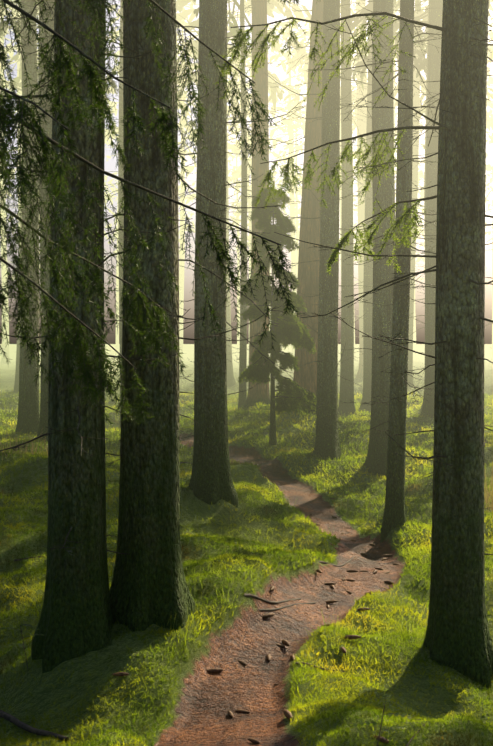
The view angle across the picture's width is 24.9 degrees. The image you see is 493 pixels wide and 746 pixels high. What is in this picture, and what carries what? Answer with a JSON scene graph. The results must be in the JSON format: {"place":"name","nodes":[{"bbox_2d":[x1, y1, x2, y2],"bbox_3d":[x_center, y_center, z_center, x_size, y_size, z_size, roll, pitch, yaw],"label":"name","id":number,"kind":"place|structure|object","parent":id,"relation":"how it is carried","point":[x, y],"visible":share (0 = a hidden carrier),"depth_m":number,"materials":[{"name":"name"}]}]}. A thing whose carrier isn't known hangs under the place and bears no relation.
{"place":"outdoors","nodes":[
{"label":"outdoors","id":0,"kind":"place"},
{"bbox_2d":[0,344,492,745],"bbox_3d":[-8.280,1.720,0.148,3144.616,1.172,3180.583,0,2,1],"label":"forest floor","id":1,"kind":"structure","parent":0,"point":[248,634],"depth_m":7.47,"materials":[{"name":"green plant"}]},
{"bbox_2d":[3,0,54,442],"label":"tree","id":2,"kind":"object","parent":1,"relation":"on","point":[43,420],"visible":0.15,"depth_m":16.92,"materials":[{"name":"brown wood"}]},
{"bbox_2d":[0,0,119,434],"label":"tree","id":3,"kind":"object","parent":1,"relation":"on","point":[28,418],"visible":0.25,"depth_m":18.99,"materials":[{"name":"brown wood"}]},
{"bbox_2d":[104,0,123,428],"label":"tree","id":4,"kind":"object","parent":1,"relation":"on","point":[120,218],"visible":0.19,"depth_m":22.33,"materials":[{"name":"brown wood"}]},
{"bbox_2d":[0,0,300,672],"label":"tree","id":5,"kind":"object","parent":1,"relation":"on","point":[76,619],"visible":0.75,"depth_m":6.77,"materials":[{"name":"brown wood"}]},
{"bbox_2d":[0,0,300,425],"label":"branches","id":6,"kind":"object","parent":5,"relation":"attached to","point":[54,175],"visible":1,"depth_m":5.18,"materials":[{"name":"green plant"}]},
{"bbox_2d":[40,0,283,631],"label":"tree","id":7,"kind":"object","parent":1,"relation":"on","point":[148,587],"visible":0.73,"depth_m":6.97,"materials":[{"name":"brown wood"}]},
{"bbox_2d":[0,0,394,378],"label":"forest pines","id":8,"kind":"object","parent":1,"relation":"on","point":[361,125],"visible":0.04,"depth_m":39.85,"materials":[{"name":"plant"}]},
{"bbox_2d":[0,500,420,745],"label":"rowan seedlings","id":9,"kind":"object","parent":1,"relation":"on","point":[354,725],"visible":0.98,"depth_m":4.97,"materials":[{"name":"green plant"}]},
{"bbox_2d":[0,535,424,745],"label":"fallen sticks","id":10,"kind":"object","parent":1,"relation":"on","point":[16,721],"visible":0.6,"depth_m":6.52,"materials":[{"name":"brown wood"}]},
{"bbox_2d":[177,0,301,506],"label":"tree","id":11,"kind":"object","parent":1,"relation":"on","point":[211,480],"visible":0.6,"depth_m":12.03,"materials":[{"name":"brown wood"}]},
{"bbox_2d":[193,0,291,409],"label":"tree","id":12,"kind":"object","parent":1,"relation":"on","point":[242,359],"visible":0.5,"depth_m":22.35,"materials":[{"name":"brown wood"}]},
{"bbox_2d":[0,388,492,745],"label":"grass","id":13,"kind":"structure","parent":1,"relation":"on","point":[407,635],"depth_m":8.87,"materials":[{"name":"green plant"}]},
{"bbox_2d":[0,0,492,392],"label":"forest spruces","id":14,"kind":"object","parent":1,"relation":"on","point":[182,16],"visible":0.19,"depth_m":53.38,"materials":[{"name":"plant"}]},
{"bbox_2d":[0,426,492,512],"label":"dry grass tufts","id":15,"kind":"object","parent":1,"relation":"on","point":[485,483],"visible":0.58,"depth_m":14.53,"materials":[{"name":"plant"}]},
{"bbox_2d":[112,498,399,745],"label":"pine cones","id":16,"kind":"object","parent":1,"relation":"on","point":[287,714],"visible":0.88,"depth_m":7.28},
{"bbox_2d":[226,0,304,408],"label":"tree","id":17,"kind":"object","parent":1,"relation":"on","point":[257,393],"visible":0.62,"depth_m":21.13,"materials":[{"name":"brown wood"}]},
{"bbox_2d":[237,181,316,444],"bbox_3d":[0.486,-0.677,16.848,1.185,4.248,1.336,0,2,1],"label":"young spruce tree","id":18,"kind":"object","parent":1,"relation":"on","point":[291,328],"visible":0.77,"depth_m":16.64,"materials":[{"name":"green plant"}]},
{"bbox_2d":[265,0,370,460],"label":"tree","id":19,"kind":"object","parent":1,"relation":"on","point":[327,445],"visible":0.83,"depth_m":15.83,"materials":[{"name":"brown wood"}]},
{"bbox_2d":[271,0,369,414],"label":"tree","id":20,"kind":"object","parent":1,"relation":"on","point":[304,377],"visible":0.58,"depth_m":18.87,"materials":[{"name":"brown wood"}]},
{"bbox_2d":[215,0,492,687],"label":"tree","id":21,"kind":"object","parent":1,"relation":"on","point":[457,636],"visible":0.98,"depth_m":7.01,"materials":[{"name":"plant"}]},
{"bbox_2d":[268,0,440,477],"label":"tree","id":22,"kind":"object","parent":1,"relation":"on","point":[376,457],"visible":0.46,"depth_m":15.02,"materials":[{"name":"brown wood"}]},
{"bbox_2d":[338,0,372,414],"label":"tree","id":23,"kind":"object","parent":1,"relation":"on","point":[346,395],"visible":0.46,"depth_m":23.10,"materials":[{"name":"brown wood"}]},
{"bbox_2d":[307,0,441,542],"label":"tree","id":24,"kind":"object","parent":1,"relation":"on","point":[394,513],"visible":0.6,"depth_m":11.63,"materials":[{"name":"brown wood"}]},
{"bbox_2d":[338,0,418,409],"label":"tree","id":25,"kind":"object","parent":1,"relation":"on","point":[367,330],"visible":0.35,"depth_m":25.73,"materials":[{"name":"brown wood"}]},
{"bbox_2d":[310,0,492,409],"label":"tree","id":26,"kind":"object","parent":1,"relation":"on","point":[420,62],"visible":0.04,"depth_m":25.29,"materials":[{"name":"brown wood"}]},
{"bbox_2d":[395,0,491,417],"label":"tree","id":27,"kind":"object","parent":1,"relation":"on","point":[434,56],"visible":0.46,"depth_m":20.04,"materials":[{"name":"brown wood"}]},
{"bbox_2d":[414,0,492,349],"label":"tree","id":28,"kind":"object","parent":1,"relation":"on","point":[417,2],"visible":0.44,"depth_m":25.45,"materials":[{"name":"brown wood"}]},
{"bbox_2d":[0,0,492,343],"label":"sky","id":29,"kind":"structure","parent":0,"point":[109,165],"materials":[{"name":"white"}]}
]}

